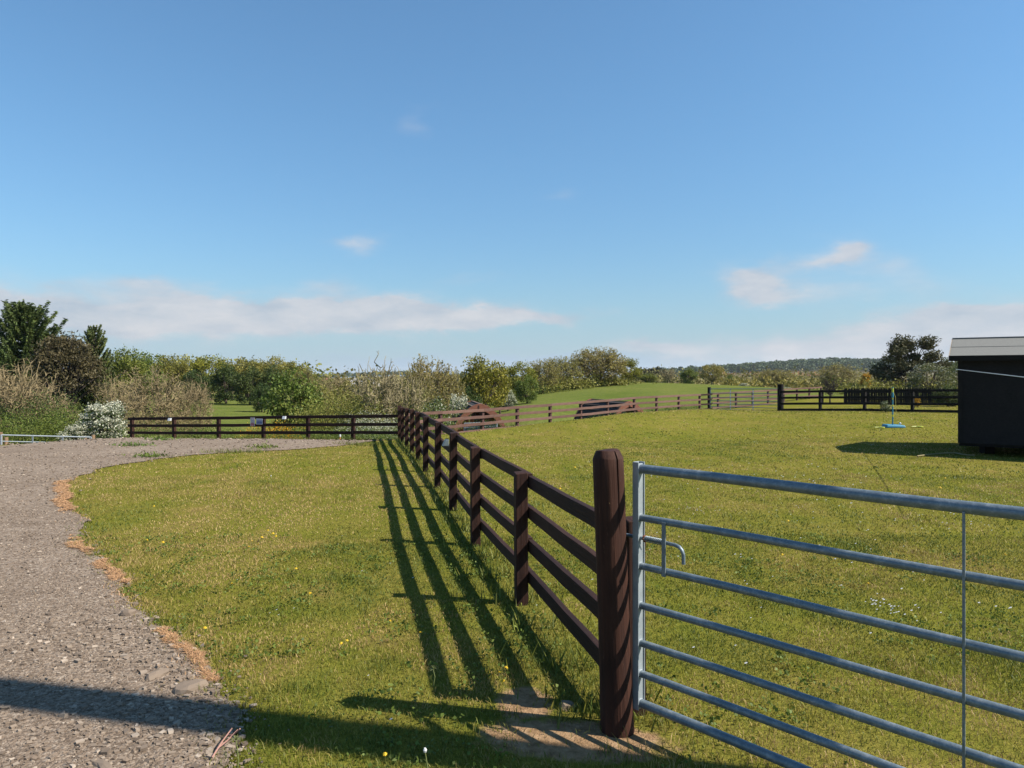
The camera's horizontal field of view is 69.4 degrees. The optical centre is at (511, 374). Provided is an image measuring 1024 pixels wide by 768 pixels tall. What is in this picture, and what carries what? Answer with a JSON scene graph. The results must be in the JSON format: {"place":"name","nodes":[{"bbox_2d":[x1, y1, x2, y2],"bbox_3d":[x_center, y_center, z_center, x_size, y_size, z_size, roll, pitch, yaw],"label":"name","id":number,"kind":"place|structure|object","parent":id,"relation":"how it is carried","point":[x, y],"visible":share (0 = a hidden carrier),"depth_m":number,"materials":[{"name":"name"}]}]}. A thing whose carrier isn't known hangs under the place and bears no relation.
{"place":"outdoors","nodes":[
{"label":"outdoors","id":0,"kind":"place"},
{"bbox_2d":[0,369,1023,767],"bbox_3d":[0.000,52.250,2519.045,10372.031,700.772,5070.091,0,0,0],"label":"ground","id":1,"kind":"structure","parent":0,"point":[550,735],"depth_m":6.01,"materials":[{"name":"green plant"}]},
{"bbox_2d":[0,299,78,424],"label":"spruce tree","id":2,"kind":"object","parent":1,"relation":"on","point":[20,328],"visible":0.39,"depth_m":44.23,"materials":[{"name":"green plant"}]},
{"bbox_2d":[0,357,78,442],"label":"bare bush","id":3,"kind":"object","parent":1,"relation":"on","point":[10,397],"visible":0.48,"depth_m":31.65,"materials":[{"name":"beige plant"}]},
{"bbox_2d":[0,383,85,443],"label":"scrub","id":4,"kind":"object","parent":1,"relation":"on","point":[42,405],"visible":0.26,"depth_m":30.82,"materials":[{"name":"green plant"}]},
{"bbox_2d":[0,393,96,444],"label":"scrub","id":5,"kind":"object","parent":1,"relation":"on","point":[39,428],"visible":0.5,"depth_m":28.05,"materials":[{"name":"green plant"}]},
{"bbox_2d":[18,330,111,427],"bbox_3d":[-24.090,0.624,39.962,4.373,6.160,4.439,0,0,-22],"label":"bush","id":6,"kind":"object","parent":1,"relation":"on","point":[73,357],"visible":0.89,"depth_m":39.46,"materials":[{"name":"plant"}]},
{"bbox_2d":[56,424,95,440],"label":"hawthorn bush","id":7,"kind":"object","parent":1,"relation":"on","point":[79,429],"visible":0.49,"depth_m":26.31,"materials":[{"name":"white plant"}]},
{"bbox_2d":[62,324,123,430],"bbox_3d":[-23.951,0.336,42.077,3.331,6.488,3.143,0,0,-15],"label":"spruce tree","id":8,"kind":"object","parent":1,"relation":"on","point":[95,339],"visible":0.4,"depth_m":41.90,"materials":[{"name":"green plant"}]},
{"bbox_2d":[70,400,129,439],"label":"hawthorn bush","id":9,"kind":"object","parent":1,"relation":"on","point":[89,421],"visible":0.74,"depth_m":26.89,"materials":[{"name":"white plant"}]},
{"bbox_2d":[93,370,142,435],"bbox_3d":[-19.569,1.541,37.023,2.689,3.657,2.421,0,0,31],"label":"bare bush","id":10,"kind":"object","parent":1,"relation":"on","point":[115,396],"visible":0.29,"depth_m":36.73,"materials":[{"name":"beige plant"}]},
{"bbox_2d":[96,344,149,400],"bbox_3d":[-32.966,0.427,62.016,4.358,6.032,4.818,0,0,9],"label":"broadleaf tree","id":11,"kind":"object","parent":1,"relation":"on","point":[123,363],"visible":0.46,"depth_m":61.69,"materials":[{"name":"green plant"}]},
{"bbox_2d":[126,350,171,405],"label":"broadleaf tree","id":12,"kind":"object","parent":1,"relation":"on","point":[148,361],"visible":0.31,"depth_m":71.86,"materials":[{"name":"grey plant"}]},
{"bbox_2d":[106,365,193,437],"bbox_3d":[-16.665,1.341,33.933,3.799,3.765,3.962,0,0,-36],"label":"bare bush","id":13,"kind":"object","parent":1,"relation":"on","point":[138,400],"visible":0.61,"depth_m":33.70,"materials":[{"name":"beige plant"}]},
{"bbox_2d":[112,406,217,438],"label":"dry grass","id":14,"kind":"structure","parent":1,"relation":"on","point":[156,422],"depth_m":29.60,"materials":[{"name":"plant"}]},
{"bbox_2d":[2,353,334,397],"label":"woodland","id":15,"kind":"object","parent":1,"relation":"on","point":[319,370],"visible":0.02,"depth_m":111.21,"materials":[{"name":"green plant"}]},
{"bbox_2d":[148,353,190,398],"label":"broadleaf tree","id":16,"kind":"object","parent":1,"relation":"on","point":[181,367],"visible":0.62,"depth_m":91.24,"materials":[{"name":"green plant"}]},
{"bbox_2d":[170,354,207,388],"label":"broadleaf tree","id":17,"kind":"object","parent":1,"relation":"on","point":[186,359],"visible":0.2,"depth_m":95.72,"materials":[{"name":"green plant"}]},
{"bbox_2d":[0,437,378,767],"bbox_3d":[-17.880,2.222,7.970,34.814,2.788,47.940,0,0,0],"label":"gravel yard","id":18,"kind":"structure","parent":1,"relation":"on","point":[44,450],"depth_m":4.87,"materials":[{"name":"gravel"}]},
{"bbox_2d":[0,434,91,444],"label":"field gate","id":19,"kind":"structure","parent":18,"relation":"on","point":[1,441],"depth_m":23.81,"materials":[{"name":"metal"}]},
{"bbox_2d":[93,759,112,767],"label":"stone","id":20,"kind":"object","parent":18,"relation":"on","point":[100,763],"visible":1,"depth_m":3.08,"materials":[{"name":"stone"}]},
{"bbox_2d":[120,609,135,615],"bbox_3d":[-2.617,1.629,5.051,0.097,0.063,0.085,0,0,-20],"label":"stone","id":21,"kind":"object","parent":18,"relation":"on","point":[128,612],"visible":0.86,"depth_m":5.02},
{"bbox_2d":[109,440,155,446],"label":"weed","id":22,"kind":"object","parent":18,"relation":"on","point":[134,444],"visible":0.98,"depth_m":17.88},
{"bbox_2d":[122,450,186,458],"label":"weed","id":23,"kind":"object","parent":18,"relation":"on","point":[148,455],"visible":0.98,"depth_m":14.97,"materials":[{"name":"plant"}]},
{"bbox_2d":[145,668,169,680],"bbox_3d":[-1.928,1.636,4.023,0.083,0.053,0.143,0,0,40],"label":"stone","id":24,"kind":"object","parent":18,"relation":"on","point":[153,675],"visible":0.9,"depth_m":4.00,"materials":[{"name":"stone"}]},
{"bbox_2d":[172,678,208,694],"bbox_3d":[-1.674,1.635,3.864,0.183,0.059,0.125,0,0,-44],"label":"stone","id":25,"kind":"object","parent":18,"relation":"on","point":[188,686],"visible":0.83,"depth_m":3.83,"materials":[{"name":"stone"}]},
{"bbox_2d":[169,376,215,434],"bbox_3d":[-15.549,1.539,35.967,2.355,3.327,2.616,0,0,38],"label":"bare bush","id":26,"kind":"object","parent":1,"relation":"on","point":[191,403],"visible":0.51,"depth_m":35.99,"materials":[{"name":"beige plant"}]},
{"bbox_2d":[178,369,212,400],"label":"broadleaf tree","id":27,"kind":"object","parent":1,"relation":"on","point":[195,375],"visible":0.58,"depth_m":79.73,"materials":[{"name":"green plant"}]},
{"bbox_2d":[187,353,232,399],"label":"broadleaf tree","id":28,"kind":"object","parent":1,"relation":"on","point":[201,366],"visible":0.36,"depth_m":90.80,"materials":[{"name":"green plant"}]},
{"bbox_2d":[207,362,243,403],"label":"broadleaf tree","id":29,"kind":"object","parent":1,"relation":"on","point":[223,377],"visible":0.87,"depth_m":75.55,"materials":[{"name":"green plant"}]},
{"bbox_2d":[230,366,268,404],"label":"broadleaf tree","id":30,"kind":"object","parent":1,"relation":"on","point":[245,385],"visible":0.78,"depth_m":72.36,"materials":[{"name":"green plant"}]},
{"bbox_2d":[229,357,277,393],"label":"broadleaf tree","id":31,"kind":"object","parent":1,"relation":"on","point":[239,368],"visible":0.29,"depth_m":89.19,"materials":[{"name":"green plant"}]},
{"bbox_2d":[249,382,270,411],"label":"broadleaf tree","id":32,"kind":"object","parent":1,"relation":"on","point":[257,392],"visible":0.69,"depth_m":59.73,"materials":[{"name":"green plant"}]},
{"bbox_2d":[117,420,404,438],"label":"weeds","id":33,"kind":"object","parent":1,"relation":"on","point":[259,436],"visible":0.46,"depth_m":24.80,"materials":[{"name":"plant"}]},
{"bbox_2d":[128,414,397,439],"bbox_3d":[-8.258,1.872,23.643,10.553,1.402,0.140,0,0,21],"label":"post and rail fence","id":34,"kind":"object","parent":1,"relation":"on","point":[263,432],"visible":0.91,"depth_m":23.42,"materials":[{"name":"brown wood"}]},
{"bbox_2d":[234,419,299,438],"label":"gorse","id":35,"kind":"object","parent":1,"relation":"on","point":[268,430],"visible":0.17,"depth_m":26.83,"materials":[{"name":"plant"}]},
{"bbox_2d":[258,364,284,399],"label":"broadleaf tree","id":36,"kind":"object","parent":1,"relation":"on","point":[267,373],"visible":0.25,"depth_m":73.54,"materials":[{"name":"green plant"}]},
{"bbox_2d":[258,354,290,381],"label":"broadleaf tree","id":37,"kind":"object","parent":1,"relation":"on","point":[270,361],"visible":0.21,"depth_m":91.25,"materials":[{"name":"green plant"}]},
{"bbox_2d":[259,365,326,438],"bbox_3d":[-9.985,1.426,33.969,2.921,3.763,3.100,0,0,-34],"label":"broadleaf tree","id":38,"kind":"object","parent":1,"relation":"on","point":[284,386],"visible":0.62,"depth_m":33.51,"materials":[{"name":"green plant"}]},
{"bbox_2d":[279,360,316,399],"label":"broadleaf tree","id":39,"kind":"object","parent":1,"relation":"on","point":[292,366],"visible":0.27,"depth_m":88.89,"materials":[{"name":"green plant"}]},
{"bbox_2d":[293,368,315,395],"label":"broadleaf tree","id":40,"kind":"object","parent":1,"relation":"on","point":[308,376],"visible":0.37,"depth_m":85.76,"materials":[{"name":"green plant"}]},
{"bbox_2d":[314,386,343,437],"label":"olive bush","id":41,"kind":"object","parent":1,"relation":"on","point":[330,396],"visible":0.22,"depth_m":36.85,"materials":[{"name":"green plant"}]},
{"bbox_2d":[315,374,356,394],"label":"bare bush","id":42,"kind":"object","parent":1,"relation":"on","point":[337,384],"visible":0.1,"depth_m":65.60,"materials":[{"name":"beige plant"}]},
{"bbox_2d":[331,382,355,437],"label":"olive bush","id":43,"kind":"object","parent":1,"relation":"on","point":[343,393],"visible":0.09,"depth_m":39.92,"materials":[{"name":"green plant"}]},
{"bbox_2d":[274,387,416,438],"bbox_3d":[-7.188,1.980,30.222,6.375,3.411,4.799,0,0,28],"label":"scrub","id":44,"kind":"object","parent":1,"relation":"on","point":[349,410],"visible":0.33,"depth_m":30.07,"materials":[{"name":"green plant"}]},
{"bbox_2d":[334,403,404,438],"bbox_3d":[-5.389,2.212,27.992,2.502,2.330,4.078,0,0,-34],"label":"cow parsley","id":45,"kind":"object","parent":1,"relation":"on","point":[363,428],"visible":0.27,"depth_m":27.73,"materials":[{"name":"white plant"}]},
{"bbox_2d":[351,385,395,437],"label":"olive bush","id":46,"kind":"object","parent":1,"relation":"on","point":[364,402],"visible":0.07,"depth_m":37.50,"materials":[{"name":"green plant"}]},
{"bbox_2d":[351,351,403,434],"bbox_3d":[-5.517,1.264,30.004,2.142,4.494,1.924,0,0,-23],"label":"bare tree","id":47,"kind":"object","parent":1,"relation":"on","point":[386,385],"visible":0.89,"depth_m":29.78,"materials":[{"name":"grey plant"}]},
{"bbox_2d":[287,367,479,438],"bbox_3d":[-6.638,1.938,37.898,10.217,4.742,7.859,0,0,0],"label":"scrub","id":48,"kind":"object","parent":1,"relation":"on","point":[409,402],"visible":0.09,"depth_m":37.79,"materials":[{"name":"plant"}]},
{"bbox_2d":[388,362,430,438],"bbox_3d":[-4.412,1.585,30.974,1.873,4.268,1.682,0,0,14],"label":"bare tree","id":49,"kind":"object","parent":1,"relation":"on","point":[414,398],"visible":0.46,"depth_m":30.87,"materials":[{"name":"grey plant"}]},
{"bbox_2d":[312,371,539,380],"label":"woodland","id":50,"kind":"object","parent":1,"relation":"on","point":[350,375],"visible":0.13,"depth_m":1459.36,"materials":[{"name":"plant"}]},
{"bbox_2d":[382,393,473,437],"bbox_3d":[-3.837,2.284,31.165,3.963,3.223,4.645,0,0,-24],"label":"scrub","id":51,"kind":"object","parent":1,"relation":"on","point":[433,431],"visible":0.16,"depth_m":30.52,"materials":[{"name":"green plant"}]},
{"bbox_2d":[400,353,457,410],"bbox_3d":[-4.821,1.412,44.016,3.653,5.404,3.718,0,0,29],"label":"budding tree","id":52,"kind":"object","parent":1,"relation":"on","point":[420,369],"visible":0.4,"depth_m":43.38,"materials":[{"name":"grey plant"}]},
{"bbox_2d":[184,424,683,732],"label":"long grass","id":53,"kind":"structure","parent":1,"relation":"on","point":[466,527],"depth_m":5.92,"materials":[{"name":"plant"}]},
{"bbox_2d":[420,396,457,435],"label":"hawthorn bush","id":54,"kind":"object","parent":1,"relation":"on","point":[440,407],"visible":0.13,"depth_m":32.80,"materials":[{"name":"green plant"}]},
{"bbox_2d":[434,366,467,417],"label":"budding tree","id":55,"kind":"object","parent":1,"relation":"on","point":[457,388],"visible":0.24,"depth_m":43.77,"materials":[{"name":"green plant"}]},
{"bbox_2d":[448,392,467,417],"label":"hawthorn bush","id":56,"kind":"object","parent":1,"relation":"on","point":[454,404],"visible":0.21,"depth_m":36.52,"materials":[{"name":"white plant"}]},
{"bbox_2d":[461,385,483,403],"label":"broadleaf tree","id":57,"kind":"object","parent":1,"relation":"on","point":[468,391],"visible":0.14,"depth_m":44.91,"materials":[{"name":"green plant"}]},
{"bbox_2d":[452,400,505,431],"bbox_3d":[-1.818,2.619,37.007,3.060,2.499,4.460,0,0,-9],"label":"camping pod","id":58,"kind":"object","parent":1,"relation":"on","point":[475,405],"visible":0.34,"depth_m":35.42,"materials":[{"name":"brown"}]},
{"bbox_2d":[458,351,510,407],"bbox_3d":[-1.777,0.996,46.928,3.774,4.934,3.414,0,0,-41],"label":"oak tree","id":59,"kind":"object","parent":1,"relation":"on","point":[491,375],"visible":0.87,"depth_m":46.41,"materials":[{"name":"green plant"}]},
{"bbox_2d":[316,365,660,391],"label":"woodland","id":60,"kind":"object","parent":1,"relation":"on","point":[393,378],"visible":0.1,"depth_m":142.84,"materials":[{"name":"plant"}]},
{"bbox_2d":[489,363,511,413],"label":"oak tree","id":61,"kind":"object","parent":1,"relation":"on","point":[508,385],"visible":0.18,"depth_m":49.90,"materials":[{"name":"green plant"}]},
{"bbox_2d":[502,391,516,410],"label":"hawthorn bush","id":62,"kind":"object","parent":1,"relation":"on","point":[510,402],"visible":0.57,"depth_m":51.71,"materials":[{"name":"white plant"}]},
{"bbox_2d":[398,406,645,715],"bbox_3d":[-1.435,1.352,12.699,0.292,1.320,18.697,0,0,-12],"label":"post and rail fence","id":63,"kind":"object","parent":1,"relation":"on","point":[525,543],"visible":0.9,"depth_m":5.28,"materials":[{"name":"brown wood"}]},
{"bbox_2d":[506,360,538,395],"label":"broadleaf tree","id":64,"kind":"object","parent":1,"relation":"on","point":[515,368],"visible":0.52,"depth_m":61.62,"materials":[{"name":"green plant"}]},
{"bbox_2d":[514,374,538,403],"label":"broadleaf tree","id":65,"kind":"object","parent":1,"relation":"on","point":[523,388],"visible":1,"depth_m":56.76,"materials":[{"name":"green plant"}]},
{"bbox_2d":[526,357,563,392],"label":"budding tree","id":66,"kind":"object","parent":1,"relation":"on","point":[549,374],"visible":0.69,"depth_m":69.39,"materials":[{"name":"green plant"}]},
{"bbox_2d":[77,531,1023,767],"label":"clover","id":67,"kind":"object","parent":1,"relation":"on","point":[429,751],"visible":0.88,"depth_m":4.90,"materials":[{"name":"plant"}]},
{"bbox_2d":[409,394,711,437],"bbox_3d":[3.901,1.678,31.443,0.140,1.337,23.723,0,0,37],"label":"post and rail fence","id":68,"kind":"object","parent":1,"relation":"on","point":[516,414],"visible":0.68,"depth_m":28.14,"materials":[{"name":"brown wood"}]},
{"bbox_2d":[542,355,582,389],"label":"budding tree","id":69,"kind":"object","parent":1,"relation":"on","point":[565,366],"visible":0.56,"depth_m":72.39,"materials":[{"name":"green plant"}]},
{"bbox_2d":[559,700,574,711],"bbox_3d":[0.272,1.642,3.660,0.086,0.054,0.068,0,0,-10],"label":"stone","id":70,"kind":"object","parent":1,"relation":"on","point":[567,703],"visible":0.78,"depth_m":3.64,"materials":[{"name":"stone"}]},
{"bbox_2d":[465,403,697,429],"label":"weeds","id":71,"kind":"object","parent":1,"relation":"on","point":[587,417],"visible":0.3,"depth_m":26.69,"materials":[{"name":"plant"}]},
{"bbox_2d":[508,368,656,399],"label":"hedge","id":72,"kind":"object","parent":1,"relation":"on","point":[594,380],"visible":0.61,"depth_m":71.47,"materials":[{"name":"green plant"}]},
{"bbox_2d":[566,346,628,385],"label":"round tree","id":73,"kind":"object","parent":1,"relation":"on","point":[610,366],"visible":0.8,"depth_m":74.75,"materials":[{"name":"green plant"}]},
{"bbox_2d":[574,352,629,383],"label":"round tree","id":74,"kind":"object","parent":1,"relation":"on","point":[603,360],"visible":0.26,"depth_m":76.01,"materials":[{"name":"green plant"}]},
{"bbox_2d":[574,399,643,418],"bbox_3d":[5.600,2.633,42.090,2.754,2.397,4.860,0,0,-20],"label":"camping pod","id":75,"kind":"object","parent":1,"relation":"on","point":[603,409],"visible":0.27,"depth_m":41.63,"materials":[{"name":"black"}]},
{"bbox_2d":[593,448,634,737],"bbox_3d":[0.476,1.075,3.440,0.202,1.456,0.164,0,0,0],"label":"gate post","id":76,"kind":"object","parent":1,"relation":"on","point":[616,691],"visible":0.95,"depth_m":3.38,"materials":[{"name":"brown wood"}]},
{"bbox_2d":[626,461,1023,767],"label":"field gate","id":77,"kind":"structure","parent":76,"relation":"attached to","point":[641,469],"depth_m":2.85,"materials":[{"name":"metal"}]},
{"bbox_2d":[237,427,1011,719],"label":"daisies","id":78,"kind":"object","parent":1,"relation":"on","point":[800,537],"visible":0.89,"depth_m":5.58,"materials":[{"name":"plant"}]},
{"bbox_2d":[614,358,642,382],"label":"broadleaf tree","id":79,"kind":"object","parent":1,"relation":"on","point":[630,374],"visible":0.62,"depth_m":77.64,"materials":[{"name":"green plant"}]},
{"bbox_2d":[636,373,657,382],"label":"broadleaf tree","id":80,"kind":"object","parent":1,"relation":"on","point":[649,377],"visible":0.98,"depth_m":97.37,"materials":[{"name":"green plant"}]},
{"bbox_2d":[633,366,671,381],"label":"woodland","id":81,"kind":"object","parent":1,"relation":"on","point":[654,369],"visible":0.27,"depth_m":254.06,"materials":[{"name":"plant"}]},
{"bbox_2d":[659,366,676,382],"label":"bare tree","id":82,"kind":"object","parent":1,"relation":"on","point":[667,378],"visible":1,"depth_m":109.71,"materials":[{"name":"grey plant"}]},
{"bbox_2d":[679,367,698,383],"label":"broadleaf tree","id":83,"kind":"object","parent":1,"relation":"on","point":[688,374],"visible":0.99,"depth_m":97.75,"materials":[{"name":"green plant"}]},
{"bbox_2d":[708,387,710,407],"bbox_3d":[10.953,1.449,41.100,0.180,1.498,0.180,0,0,0],"label":"gate post","id":84,"kind":"object","parent":1,"relation":"on","point":[709,396],"visible":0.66,"depth_m":41.03,"materials":[{"name":"black wood"}]},
{"bbox_2d":[710,388,776,409],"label":"field gate","id":85,"kind":"structure","parent":84,"relation":"attached to","point":[753,397],"depth_m":39.50,"materials":[{"name":"metal"}]},
{"bbox_2d":[698,363,726,384],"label":"budding tree","id":86,"kind":"object","parent":1,"relation":"on","point":[718,370],"visible":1,"depth_m":99.45,"materials":[{"name":"green plant"}]},
{"bbox_2d":[625,363,880,389],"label":"scrub","id":87,"kind":"object","parent":1,"relation":"on","point":[703,381],"visible":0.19,"depth_m":122.73,"materials":[{"name":"plant"}]},
{"bbox_2d":[712,387,821,408],"bbox_3d":[16.715,1.521,47.403,0.220,1.321,15.685,0,0,44],"label":"post and rail fence","id":88,"kind":"object","parent":1,"relation":"on","point":[767,395],"visible":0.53,"depth_m":45.50,"materials":[{"name":"brown wood"}]},
{"bbox_2d":[752,368,798,387],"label":"budding tree","id":89,"kind":"object","parent":1,"relation":"on","point":[772,373],"visible":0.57,"depth_m":98.99,"materials":[{"name":"green plant"}]},
{"bbox_2d":[777,384,783,410],"bbox_3d":[13.498,1.249,37.200,0.299,1.533,0.299,0,0,0],"label":"gate post","id":90,"kind":"object","parent":1,"relation":"on","point":[780,387],"visible":0.66,"depth_m":37.08,"materials":[{"name":"black wood"}]},
{"bbox_2d":[709,371,877,389],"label":"scrub","id":91,"kind":"object","parent":1,"relation":"on","point":[792,384],"visible":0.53,"depth_m":95.50,"materials":[{"name":"green plant"}]},
{"bbox_2d":[652,357,956,375],"bbox_3d":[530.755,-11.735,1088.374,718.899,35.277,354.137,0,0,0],"label":"woodland","id":92,"kind":"object","parent":1,"relation":"on","point":[811,364],"visible":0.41,"depth_m":941.33,"materials":[{"name":"plant"}]},
{"bbox_2d":[822,377,838,401],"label":"bare tree","id":93,"kind":"object","parent":1,"relation":"on","point":[827,384],"visible":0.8,"depth_m":45.92,"materials":[{"name":"green plant"}]},
{"bbox_2d":[811,362,861,388],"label":"budding tree","id":94,"kind":"object","parent":1,"relation":"on","point":[846,373],"visible":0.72,"depth_m":89.27,"materials":[{"name":"green plant"}]},
{"bbox_2d":[858,373,871,388],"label":"gorse bush","id":95,"kind":"object","parent":1,"relation":"on","point":[867,376],"visible":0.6,"depth_m":89.70,"materials":[{"name":"yellow plant"}]},
{"bbox_2d":[780,389,957,412],"bbox_3d":[16.560,1.239,33.103,0.537,1.353,9.941,0,0,-42],"label":"post and rail fence","id":96,"kind":"object","parent":1,"relation":"on","point":[865,403],"visible":0.69,"depth_m":33.28,"materials":[{"name":"black wood"}]},
{"bbox_2d":[820,375,954,394],"bbox_3d":[30.838,0.915,57.241,14.013,2.197,7.406,0,0,0],"label":"scrub","id":97,"kind":"object","parent":1,"relation":"on","point":[875,386],"visible":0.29,"depth_m":56.58,"materials":[{"name":"green plant"}]},
{"bbox_2d":[882,387,904,427],"bbox_3d":[11.954,1.029,23.202,0.583,1.261,0.421,0,0,0],"label":"swingball set","id":98,"kind":"object","parent":1,"relation":"on","point":[892,425],"visible":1,"depth_m":23.17,"materials":[{"name":"blue plastic"}]},
{"bbox_2d":[844,387,957,402],"bbox_3d":[22.441,1.304,42.072,6.735,1.220,0.151,0,0,38],"label":"picket fence","id":99,"kind":"object","parent":1,"relation":"on","point":[881,400],"visible":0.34,"depth_m":42.67,"materials":[{"name":"black wood"}]},
{"bbox_2d":[868,333,953,387],"bbox_3d":[33.314,-0.721,62.130,7.017,5.540,3.548,0,0,0],"label":"pine tree","id":100,"kind":"object","parent":1,"relation":"on","point":[898,347],"visible":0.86,"depth_m":61.63,"materials":[{"name":"green plant"}]},
{"bbox_2d":[904,361,957,388],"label":"hawthorn bush","id":101,"kind":"object","parent":1,"relation":"on","point":[914,377],"visible":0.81,"depth_m":57.61,"materials":[{"name":"green plant"}]},
{"bbox_2d":[929,384,957,406],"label":"broadleaf tree","id":102,"kind":"object","parent":1,"relation":"on","point":[945,394],"visible":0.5,"depth_m":37.34,"materials":[{"name":"green plant"}]},
{"bbox_2d":[935,357,957,386],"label":"broadleaf tree","id":103,"kind":"object","parent":1,"relation":"on","point":[953,369],"visible":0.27,"depth_m":69.46,"materials":[{"name":"green plant"}]},
{"bbox_2d":[949,336,1023,453],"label":"garden shed","id":104,"kind":"structure","parent":1,"relation":"on","point":[990,412],"depth_m":14.93,"materials":[{"name":"black wood"}]},
{"bbox_2d":[0,0,1023,377],"label":"sky","id":105,"kind":"structure","parent":0,"point":[337,184],"materials":[{"name":"blue"}]},
{"bbox_2d":[917,452,974,456],"bbox_3d":[8.621,1.615,14.960,1.260,0.028,0.470,0,0,-7],"label":"garden hose","id":106,"kind":"object","parent":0,"point":[946,453],"visible":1,"depth_m":15.00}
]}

